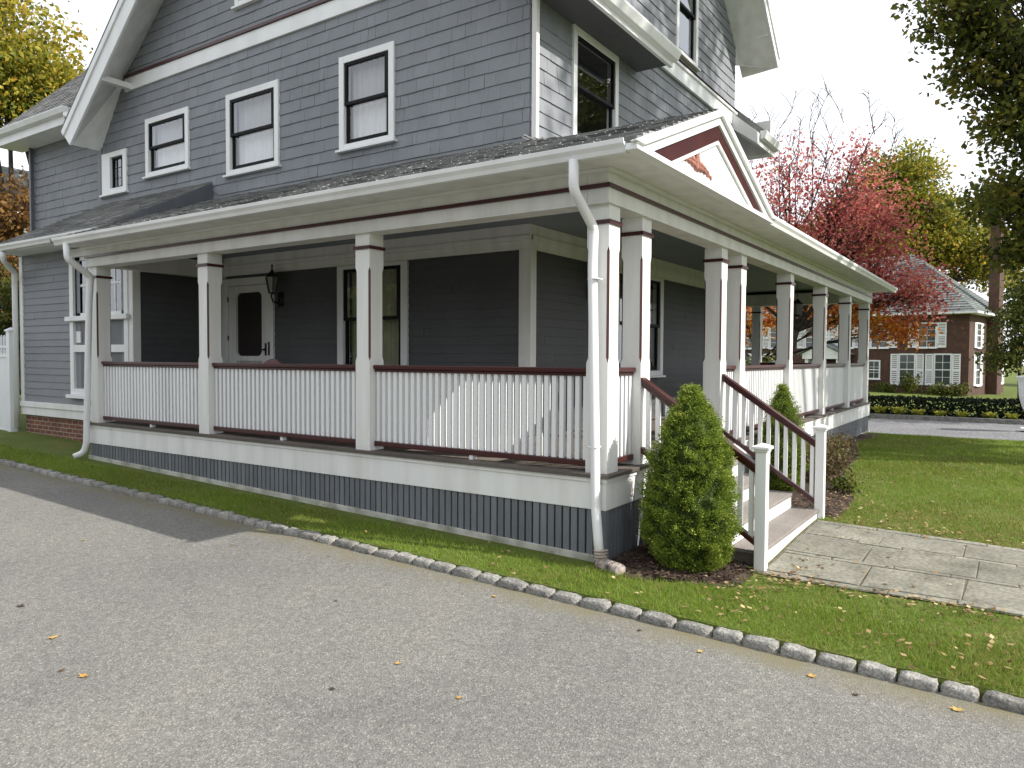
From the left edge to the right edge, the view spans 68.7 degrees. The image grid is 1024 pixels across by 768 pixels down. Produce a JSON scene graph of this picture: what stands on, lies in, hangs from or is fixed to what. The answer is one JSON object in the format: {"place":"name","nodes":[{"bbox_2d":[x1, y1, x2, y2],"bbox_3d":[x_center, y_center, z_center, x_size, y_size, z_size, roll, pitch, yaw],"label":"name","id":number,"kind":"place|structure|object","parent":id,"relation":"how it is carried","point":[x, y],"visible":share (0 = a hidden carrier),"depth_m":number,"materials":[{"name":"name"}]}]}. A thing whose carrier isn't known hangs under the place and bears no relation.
{"place":"outdoors","nodes":[
{"label":"outdoors","id":0,"kind":"place"},
{"bbox_2d":[0,464,1023,767],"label":"driveway","id":1,"kind":"structure","parent":0,"point":[186,638],"depth_m":4.25,"materials":[{"name":"grey asphalt"}]},
{"bbox_2d":[0,365,1023,701],"bbox_3d":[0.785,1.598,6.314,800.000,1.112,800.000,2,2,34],"label":"ground","id":2,"kind":"structure","parent":0,"point":[20,437],"depth_m":6.73,"materials":[{"name":"green plant"}]},
{"bbox_2d":[0,327,17,431],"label":"picket fence","id":3,"kind":"object","parent":2,"relation":"on","point":[6,390],"visible":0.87,"depth_m":13.86,"materials":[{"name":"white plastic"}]},
{"bbox_2d":[0,258,20,395],"bbox_3d":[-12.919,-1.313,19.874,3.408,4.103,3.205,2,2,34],"label":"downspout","id":4,"kind":"object","parent":2,"relation":"on","point":[6,301],"visible":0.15,"depth_m":19.49,"materials":[{"name":"white metal"}]},
{"bbox_2d":[0,165,29,386],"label":"copper tree","id":5,"kind":"object","parent":2,"relation":"on","point":[15,223],"visible":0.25,"depth_m":29.47,"materials":[{"name":"orange plant"}]},
{"bbox_2d":[2,166,28,258],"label":"neighbour house","id":6,"kind":"structure","parent":2,"relation":"on","point":[5,170],"depth_m":44.88,"materials":[{"name":"beige"}]},
{"bbox_2d":[0,0,96,320],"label":"shade tree","id":7,"kind":"object","parent":2,"relation":"on","point":[29,78],"visible":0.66,"depth_m":34.93,"materials":[{"name":"yellow plant"}]},
{"bbox_2d":[91,481,107,487],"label":"curb stone","id":8,"kind":"object","parent":2,"relation":"on","point":[98,484],"visible":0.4,"depth_m":9.25,"materials":[{"name":"grey stone"}]},
{"bbox_2d":[102,485,117,490],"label":"curb stone","id":9,"kind":"object","parent":2,"relation":"on","point":[108,487],"visible":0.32,"depth_m":9.10,"materials":[{"name":"grey stone"}]},
{"bbox_2d":[112,486,128,493],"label":"curb stone","id":10,"kind":"object","parent":2,"relation":"on","point":[120,489],"visible":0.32,"depth_m":8.95,"materials":[{"name":"grey stone"}]},
{"bbox_2d":[123,489,139,496],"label":"curb stone","id":11,"kind":"object","parent":2,"relation":"on","point":[130,492],"visible":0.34,"depth_m":8.82,"materials":[{"name":"grey stone"}]},
{"bbox_2d":[134,492,150,498],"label":"curb stone","id":12,"kind":"object","parent":2,"relation":"on","point":[142,495],"visible":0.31,"depth_m":8.69,"materials":[{"name":"grey stone"}]},
{"bbox_2d":[146,494,164,501],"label":"curb stone","id":13,"kind":"object","parent":2,"relation":"on","point":[154,497],"visible":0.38,"depth_m":8.54,"materials":[{"name":"grey stone"}]},
{"bbox_2d":[158,497,172,504],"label":"curb stone","id":14,"kind":"object","parent":2,"relation":"on","point":[166,500],"visible":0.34,"depth_m":8.42,"materials":[{"name":"grey stone"}]},
{"bbox_2d":[169,499,187,507],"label":"curb stone","id":15,"kind":"object","parent":2,"relation":"on","point":[177,503],"visible":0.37,"depth_m":8.29,"materials":[{"name":"grey stone"}]},
{"bbox_2d":[182,503,200,510],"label":"curb stone","id":16,"kind":"object","parent":2,"relation":"on","point":[190,506],"visible":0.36,"depth_m":8.16,"materials":[{"name":"grey stone"}]},
{"bbox_2d":[195,506,211,513],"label":"curb stone","id":17,"kind":"object","parent":2,"relation":"on","point":[202,509],"visible":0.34,"depth_m":8.04,"materials":[{"name":"grey stone"}]},
{"bbox_2d":[206,508,221,516],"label":"curb stone","id":18,"kind":"object","parent":2,"relation":"on","point":[212,512],"visible":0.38,"depth_m":7.92,"materials":[{"name":"grey stone"}]},
{"bbox_2d":[217,511,235,519],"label":"curb stone","id":19,"kind":"object","parent":2,"relation":"on","point":[224,514],"visible":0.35,"depth_m":7.81,"materials":[{"name":"grey stone"}]},
{"bbox_2d":[229,514,247,522],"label":"curb stone","id":20,"kind":"object","parent":2,"relation":"on","point":[238,518],"visible":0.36,"depth_m":7.68,"materials":[{"name":"grey stone"}]},
{"bbox_2d":[243,517,260,525],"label":"curb stone","id":21,"kind":"object","parent":2,"relation":"on","point":[250,521],"visible":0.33,"depth_m":7.56,"materials":[{"name":"grey stone"}]},
{"bbox_2d":[255,520,273,528],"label":"curb stone","id":22,"kind":"object","parent":2,"relation":"on","point":[263,524],"visible":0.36,"depth_m":7.45,"materials":[{"name":"grey stone"}]},
{"bbox_2d":[267,523,288,532],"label":"curb stone","id":23,"kind":"object","parent":2,"relation":"on","point":[277,527],"visible":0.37,"depth_m":7.33,"materials":[{"name":"grey stone"}]},
{"bbox_2d":[284,527,304,536],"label":"curb stone","id":24,"kind":"object","parent":2,"relation":"on","point":[293,531],"visible":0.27,"depth_m":7.21,"materials":[{"name":"grey stone"}]},
{"bbox_2d":[299,530,322,540],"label":"curb stone","id":25,"kind":"object","parent":2,"relation":"on","point":[310,535],"visible":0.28,"depth_m":7.08,"materials":[{"name":"grey stone"}]},
{"bbox_2d":[317,535,338,544],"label":"curb stone","id":26,"kind":"object","parent":2,"relation":"on","point":[327,539],"visible":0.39,"depth_m":6.94,"materials":[{"name":"grey stone"}]},
{"bbox_2d":[334,538,358,549],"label":"curb stone","id":27,"kind":"object","parent":2,"relation":"on","point":[346,543],"visible":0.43,"depth_m":6.80,"materials":[{"name":"grey stone"}]},
{"bbox_2d":[353,543,377,554],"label":"curb stone","id":28,"kind":"object","parent":2,"relation":"on","point":[366,548],"visible":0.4,"depth_m":6.66,"materials":[{"name":"grey stone"}]},
{"bbox_2d":[374,549,397,558],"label":"curb stone","id":29,"kind":"object","parent":2,"relation":"on","point":[386,554],"visible":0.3,"depth_m":6.53,"materials":[{"name":"grey stone"}]},
{"bbox_2d":[394,552,417,563],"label":"curb stone","id":30,"kind":"object","parent":2,"relation":"on","point":[406,557],"visible":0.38,"depth_m":6.41,"materials":[{"name":"grey stone"}]},
{"bbox_2d":[413,557,434,567],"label":"curb stone","id":31,"kind":"object","parent":2,"relation":"on","point":[423,562],"visible":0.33,"depth_m":6.29,"materials":[{"name":"grey stone"}]},
{"bbox_2d":[430,561,455,573],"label":"curb stone","id":32,"kind":"object","parent":2,"relation":"on","point":[443,567],"visible":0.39,"depth_m":6.17,"materials":[{"name":"grey stone"}]},
{"bbox_2d":[0,0,897,575],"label":"porch house","id":33,"kind":"structure","parent":2,"relation":"on","point":[530,260],"depth_m":9.95,"materials":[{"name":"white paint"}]},
{"bbox_2d":[64,248,129,398],"bbox_3d":[-6.622,-1.040,12.497,1.960,2.580,0.700,2,2,34],"label":"bay window","id":34,"kind":"structure","parent":33,"relation":"in","point":[117,348],"depth_m":12.52,"materials":[{"name":"white paint"}]},
{"bbox_2d":[99,148,128,197],"bbox_3d":[-7.592,-4.097,14.735,0.960,0.835,0.585,2,2,34],"label":"window","id":35,"kind":"structure","parent":33,"relation":"in","point":[114,171],"depth_m":14.62,"materials":[{"name":"white paint"}]},
{"bbox_2d":[142,106,190,179],"bbox_3d":[-6.108,-4.344,13.721,1.440,1.095,0.585,2,2,34],"label":"window","id":36,"kind":"structure","parent":33,"relation":"in","point":[167,135],"depth_m":13.69,"materials":[{"name":"white paint"}]},
{"bbox_2d":[231,0,259,10],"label":"window","id":37,"kind":"structure","parent":33,"relation":"in","point":[238,4],"depth_m":12.20,"materials":[{"name":"white paint"}]},
{"bbox_2d":[222,276,274,362],"bbox_3d":[-4.365,-0.614,12.387,1.340,2.280,0.105,2,2,34],"label":"door","id":38,"kind":"structure","parent":33,"relation":"in","point":[248,312],"depth_m":12.44,"materials":[{"name":"white paint"}]},
{"bbox_2d":[223,79,281,178],"bbox_3d":[-4.097,-4.131,12.365,1.420,1.365,0.585,2,2,34],"label":"window","id":39,"kind":"structure","parent":33,"relation":"in","point":[252,114],"depth_m":12.33,"materials":[{"name":"white paint"}]},
{"bbox_2d":[265,265,282,308],"bbox_3d":[-3.747,-1.535,11.762,0.199,0.689,0.285,2,2,34],"label":"wall lantern","id":40,"kind":"object","parent":33,"relation":"attached to","point":[272,277],"depth_m":11.71,"materials":[{"name":"black metal"}]},
{"bbox_2d":[335,41,396,153],"bbox_3d":[-1.957,-4.089,10.915,1.170,1.385,0.585,2,2,34],"label":"window","id":41,"kind":"structure","parent":33,"relation":"in","point":[366,77],"depth_m":10.86,"materials":[{"name":"white paint"}]},
{"bbox_2d":[337,260,408,364],"bbox_3d":[-1.892,-0.802,10.974,1.470,1.870,0.585,2,2,34],"label":"window","id":42,"kind":"structure","parent":33,"relation":"in","point":[395,281],"depth_m":10.84,"materials":[{"name":"white paint"}]},
{"bbox_2d":[571,24,618,134],"bbox_3d":[0.997,-4.061,10.699,0.585,1.535,1.430,2,2,34],"label":"window","id":43,"kind":"structure","parent":33,"relation":"in","point":[595,81],"depth_m":11.06,"materials":[{"name":"white paint"}]},
{"bbox_2d":[618,269,665,377],"bbox_3d":[1.855,-0.927,12.101,0.585,1.660,1.890,2,2,34],"label":"window","id":44,"kind":"structure","parent":33,"relation":"in","point":[656,284],"depth_m":12.63,"materials":[{"name":"white paint"}]},
{"bbox_2d":[675,0,700,71],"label":"window","id":45,"kind":"structure","parent":33,"relation":"in","point":[687,11],"depth_m":13.67,"materials":[{"name":"white paint"}]},
{"bbox_2d":[793,285,802,317],"bbox_3d":[6.400,-1.852,16.780,0.228,0.720,0.261,2,2,34],"label":"hanging lantern","id":46,"kind":"object","parent":33,"relation":"hanging from","point":[797,307],"visible":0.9,"depth_m":16.72,"materials":[{"name":"black metal"}]},
{"bbox_2d":[452,566,481,579],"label":"curb stone","id":47,"kind":"object","parent":2,"relation":"on","point":[467,572],"visible":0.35,"depth_m":6.03,"materials":[{"name":"grey stone"}]},
{"bbox_2d":[477,572,501,584],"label":"curb stone","id":48,"kind":"object","parent":2,"relation":"on","point":[489,578],"visible":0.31,"depth_m":5.90,"materials":[{"name":"grey stone"}]},
{"bbox_2d":[497,577,528,591],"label":"curb stone","id":49,"kind":"object","parent":2,"relation":"on","point":[515,584],"visible":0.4,"depth_m":5.77,"materials":[{"name":"grey stone"}]},
{"bbox_2d":[525,583,554,597],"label":"curb stone","id":50,"kind":"object","parent":2,"relation":"on","point":[540,590],"visible":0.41,"depth_m":5.64,"materials":[{"name":"grey stone"}]},
{"bbox_2d":[91,437,1023,682],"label":"leaf litter","id":51,"kind":"object","parent":2,"relation":"on","point":[899,640],"visible":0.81,"depth_m":5.75,"materials":[{"name":"plant"}]},
{"bbox_2d":[552,591,581,604],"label":"curb stone","id":52,"kind":"object","parent":2,"relation":"on","point":[569,597],"visible":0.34,"depth_m":5.50,"materials":[{"name":"grey stone"}]},
{"bbox_2d":[579,597,611,611],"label":"curb stone","id":53,"kind":"object","parent":2,"relation":"on","point":[601,605],"visible":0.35,"depth_m":5.37,"materials":[{"name":"grey stone"}]},
{"bbox_2d":[610,603,641,619],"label":"curb stone","id":54,"kind":"object","parent":2,"relation":"on","point":[626,611],"visible":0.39,"depth_m":5.24,"materials":[{"name":"grey stone"}]},
{"bbox_2d":[639,610,676,628],"bbox_3d":[1.003,1.700,5.142,0.251,0.250,0.114,4,5,35],"label":"curb stone","id":55,"kind":"object","parent":2,"relation":"on","point":[660,619],"visible":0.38,"depth_m":5.10,"materials":[{"name":"grey stone"}]},
{"bbox_2d":[597,544,753,586],"bbox_3d":[1.403,1.532,6.243,1.040,0.103,1.020,2,2,34],"label":"planting bed","id":56,"kind":"object","parent":2,"relation":"on","point":[741,576],"visible":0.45,"depth_m":6.06,"materials":[{"name":"soil"}]},
{"bbox_2d":[635,382,744,574],"bbox_3d":[1.503,0.795,6.252,0.909,1.623,0.916,2,2,34],"label":"dwarf spruce","id":57,"kind":"object","parent":56,"relation":"on","point":[690,505],"visible":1,"depth_m":6.04,"materials":[{"name":"green plant"}]},
{"bbox_2d":[675,620,713,636],"bbox_3d":[1.217,1.720,5.002,0.251,0.250,0.114,1,0,34],"label":"curb stone","id":58,"kind":"object","parent":2,"relation":"on","point":[699,629],"visible":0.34,"depth_m":4.96,"materials":[{"name":"grey stone"}]},
{"bbox_2d":[713,627,742,644],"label":"curb stone","id":59,"kind":"object","parent":2,"relation":"on","point":[723,634],"visible":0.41,"depth_m":4.84,"materials":[{"name":"grey stone"}]},
{"bbox_2d":[745,346,775,364],"bbox_3d":[6.878,0.009,23.339,3.094,2.427,2.365,2,2,34],"label":"leafy shrub","id":60,"kind":"object","parent":2,"relation":"on","point":[749,360],"visible":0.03,"depth_m":23.10,"materials":[{"name":"green plant"}]},
{"bbox_2d":[742,634,779,653],"bbox_3d":[1.583,1.733,4.755,0.229,0.249,0.113,0,4,36],"label":"curb stone","id":61,"kind":"object","parent":2,"relation":"on","point":[766,644],"visible":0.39,"depth_m":4.71,"materials":[{"name":"grey stone"}]},
{"bbox_2d":[780,643,815,662],"bbox_3d":[1.765,1.745,4.627,0.209,0.249,0.113,4,5,35],"label":"curb stone","id":62,"kind":"object","parent":2,"relation":"on","point":[796,651],"visible":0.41,"depth_m":4.59,"materials":[{"name":"grey stone"}]},
{"bbox_2d":[769,434,882,517],"bbox_3d":[5.728,1.272,12.451,1.230,0.125,9.480,2,2,34],"label":"planting bed","id":63,"kind":"object","parent":2,"relation":"on","point":[862,437],"visible":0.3,"depth_m":9.29,"materials":[{"name":"soil"}]},
{"bbox_2d":[613,448,859,581],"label":"mulch chips","id":64,"kind":"object","parent":63,"relation":"on","point":[728,573],"visible":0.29,"depth_m":6.21,"materials":[{"name":"brown wood"}]},
{"bbox_2d":[754,382,809,491],"bbox_3d":[3.487,0.701,9.632,0.754,1.492,0.743,2,2,34],"label":"dwarf spruce","id":65,"kind":"object","parent":63,"relation":"on","point":[782,403],"visible":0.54,"depth_m":9.49,"materials":[{"name":"green plant"}]},
{"bbox_2d":[800,428,866,485],"bbox_3d":[4.789,1.053,11.261,1.021,0.867,3.212,2,2,34],"label":"barberry shrub","id":66,"kind":"object","parent":63,"relation":"on","point":[837,449],"visible":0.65,"depth_m":10.46,"materials":[{"name":"brown plant"}]},
{"bbox_2d":[827,474,860,493],"bbox_3d":[4.295,1.358,9.684,0.384,0.419,0.506,1,2,15],"label":"green perennial","id":67,"kind":"object","parent":63,"relation":"on","point":[846,481],"visible":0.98,"depth_m":9.61,"materials":[{"name":"green plant"}]},
{"bbox_2d":[816,652,856,672],"bbox_3d":[1.952,1.762,4.509,0.229,0.249,0.113,1,5,35],"label":"curb stone","id":68,"kind":"object","parent":2,"relation":"on","point":[843,663],"visible":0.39,"depth_m":4.47,"materials":[{"name":"grey stone"}]},
{"bbox_2d":[745,297,942,360],"bbox_3d":[11.093,-1.404,29.823,10.571,5.125,4.707,2,2,34],"label":"maple tree","id":69,"kind":"object","parent":2,"relation":"on","point":[893,332],"visible":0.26,"depth_m":27.63,"materials":[{"name":"orange plant"}]},
{"bbox_2d":[748,74,973,355],"bbox_3d":[10.897,-5.089,27.401,10.658,12.593,5.364,1,2,13],"label":"maple tree","id":70,"kind":"object","parent":2,"relation":"on","point":[825,232],"visible":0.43,"depth_m":26.71,"materials":[{"name":"red plant"}]},
{"bbox_2d":[745,191,1005,395],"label":"brick house","id":71,"kind":"structure","parent":2,"relation":"on","point":[950,352],"depth_m":48.30,"materials":[{"name":"brick"}]},
{"bbox_2d":[762,326,775,348],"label":"window","id":72,"kind":"structure","parent":71,"relation":"in","point":[772,342],"depth_m":54.65,"materials":[{"name":"white paint"}]},
{"bbox_2d":[797,327,828,348],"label":"window","id":73,"kind":"structure","parent":71,"relation":"in","point":[806,343],"depth_m":52.84,"materials":[{"name":"white paint"}]},
{"bbox_2d":[829,325,857,348],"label":"window","id":74,"kind":"structure","parent":71,"relation":"in","point":[853,343],"depth_m":51.29,"materials":[{"name":"white paint"}]},
{"bbox_2d":[868,360,880,379],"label":"window","id":75,"kind":"structure","parent":71,"relation":"in","point":[874,365],"depth_m":49.71,"materials":[{"name":"white paint"}]},
{"bbox_2d":[869,324,896,348],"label":"window","id":76,"kind":"structure","parent":71,"relation":"in","point":[872,345],"depth_m":49.37,"materials":[{"name":"white paint"}]},
{"bbox_2d":[890,354,923,385],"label":"window","id":77,"kind":"structure","parent":71,"relation":"in","point":[907,363],"depth_m":48.31,"materials":[{"name":"white paint"}]},
{"bbox_2d":[908,322,946,348],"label":"window","id":78,"kind":"structure","parent":71,"relation":"in","point":[935,339],"depth_m":47.21,"materials":[{"name":"white paint"}]},
{"bbox_2d":[925,354,960,386],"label":"window","id":79,"kind":"structure","parent":71,"relation":"in","point":[942,370],"depth_m":46.90,"materials":[{"name":"white paint"}]},
{"bbox_2d":[973,354,982,386],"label":"window","id":80,"kind":"structure","parent":71,"relation":"in","point":[978,375],"depth_m":47.49,"materials":[{"name":"white paint"}]},
{"bbox_2d":[974,322,983,348],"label":"window","id":81,"kind":"structure","parent":71,"relation":"in","point":[978,326],"depth_m":47.40,"materials":[{"name":"white paint"}]},
{"bbox_2d":[858,660,896,681],"bbox_3d":[2.136,1.766,4.384,0.209,0.249,0.114,3,2,36],"label":"curb stone","id":82,"kind":"object","parent":2,"relation":"on","point":[875,670],"visible":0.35,"depth_m":4.35,"materials":[{"name":"grey stone"}]},
{"bbox_2d":[870,405,888,413],"bbox_3d":[12.133,0.839,24.692,0.589,0.287,0.588,1,2,19],"label":"hosta plant","id":83,"kind":"object","parent":2,"relation":"on","point":[879,409],"visible":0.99,"depth_m":24.57,"materials":[{"name":"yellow plant"}]},
{"bbox_2d":[868,380,897,392],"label":"foundation shrub","id":84,"kind":"object","parent":2,"relation":"on","point":[881,387],"visible":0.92,"depth_m":47.87,"materials":[{"name":"green plant"}]},
{"bbox_2d":[890,406,907,414],"bbox_3d":[12.538,0.857,24.362,0.575,0.281,0.576,-1,2,-34],"label":"hosta plant","id":85,"kind":"object","parent":2,"relation":"on","point":[898,410],"visible":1,"depth_m":24.26,"materials":[{"name":"yellow plant"}]},
{"bbox_2d":[894,372,922,393],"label":"foundation shrub","id":86,"kind":"object","parent":2,"relation":"on","point":[910,383],"visible":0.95,"depth_m":46.90,"materials":[{"name":"green plant"}]},
{"bbox_2d":[802,136,1023,296],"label":"shade tree","id":87,"kind":"object","parent":2,"relation":"on","point":[949,236],"visible":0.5,"depth_m":58.24,"materials":[{"name":"yellow plant"}]},
{"bbox_2d":[897,670,938,692],"bbox_3d":[2.309,1.778,4.263,0.209,0.249,0.113,3,3,35],"label":"curb stone","id":88,"kind":"object","parent":2,"relation":"on","point":[917,680],"visible":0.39,"depth_m":4.23,"materials":[{"name":"grey stone"}]},
{"bbox_2d":[910,409,925,414],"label":"hosta plant","id":89,"kind":"object","parent":2,"relation":"on","point":[918,412],"visible":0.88,"depth_m":23.92,"materials":[{"name":"yellow plant"}]},
{"bbox_2d":[923,382,952,395],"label":"foundation shrub","id":90,"kind":"object","parent":2,"relation":"on","point":[940,389],"visible":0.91,"depth_m":45.70,"materials":[{"name":"green plant"}]},
{"bbox_2d":[868,413,1023,424],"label":"kerb","id":91,"kind":"structure","parent":2,"relation":"on","point":[955,419],"depth_m":23.17,"materials":[{"name":"grey stone"}]},
{"bbox_2d":[868,393,1023,419],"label":"hedge","id":92,"kind":"object","parent":2,"relation":"on","point":[918,400],"visible":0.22,"depth_m":23.95,"materials":[{"name":"green plant"}]},
{"bbox_2d":[890,0,1023,283],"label":"oak tree","id":93,"kind":"object","parent":2,"relation":"on","point":[971,27],"visible":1,"depth_m":13.06,"materials":[{"name":"green plant"}]},
{"bbox_2d":[946,382,972,396],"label":"foundation shrub","id":94,"kind":"object","parent":2,"relation":"on","point":[956,389],"visible":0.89,"depth_m":44.99,"materials":[{"name":"green plant"}]},
{"bbox_2d":[940,680,979,702],"bbox_3d":[2.481,1.790,4.151,0.195,0.250,0.114,2,1,34],"label":"curb stone","id":95,"kind":"object","parent":2,"relation":"on","point":[949,688],"visible":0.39,"depth_m":4.12,"materials":[{"name":"grey stone"}]},
{"bbox_2d":[953,410,969,416],"bbox_3d":[13.991,0.938,23.315,0.451,0.220,0.450,1,2,12],"label":"hosta plant","id":96,"kind":"object","parent":2,"relation":"on","point":[961,414],"visible":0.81,"depth_m":23.26,"materials":[{"name":"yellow plant"}]},
{"bbox_2d":[982,411,997,417],"bbox_3d":[14.646,0.948,22.926,0.472,0.230,0.473,1,2,27],"label":"hosta plant","id":97,"kind":"object","parent":2,"relation":"on","point":[990,414],"visible":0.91,"depth_m":22.83,"materials":[{"name":"yellow plant"}]},
{"bbox_2d":[963,267,1023,400],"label":"young tree","id":98,"kind":"object","parent":2,"relation":"on","point":[1015,345],"visible":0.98,"depth_m":38.83,"materials":[{"name":"green plant"}]},
{"bbox_2d":[982,690,1023,714],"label":"curb stone","id":99,"kind":"object","parent":2,"relation":"on","point":[998,699],"visible":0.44,"depth_m":4.00,"materials":[{"name":"grey stone"}]},
{"bbox_2d":[983,227,1023,321],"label":"shade tree","id":100,"kind":"object","parent":2,"relation":"on","point":[1008,289],"visible":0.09,"depth_m":70.47,"materials":[{"name":"green plant"}]},
{"bbox_2d":[1004,413,1020,418],"bbox_3d":[15.084,0.972,22.592,0.440,0.215,0.439,0,2,-4],"label":"hosta plant","id":101,"kind":"object","parent":2,"relation":"on","point":[1011,416],"visible":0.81,"depth_m":22.55,"materials":[{"name":"yellow plant"}]},
{"bbox_2d":[0,0,1023,365],"label":"sky","id":102,"kind":"structure","parent":0,"point":[855,45],"materials":[{"name":"white"}]},
{"bbox_2d":[758,520,1023,617],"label":"path","id":103,"kind":"structure","parent":0,"point":[997,574],"depth_m":6.47,"materials":[{"name":"concrete"}]},
{"bbox_2d":[868,418,1023,440],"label":"road","id":104,"kind":"structure","parent":0,"point":[993,431],"depth_m":20.68,"materials":[{"name":"grey asphalt"}]},
{"bbox_2d":[1016,364,1023,430],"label":"garden urn","id":105,"kind":"object","parent":104,"relation":"on","point":[1020,379],"visible":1,"depth_m":19.91,"materials":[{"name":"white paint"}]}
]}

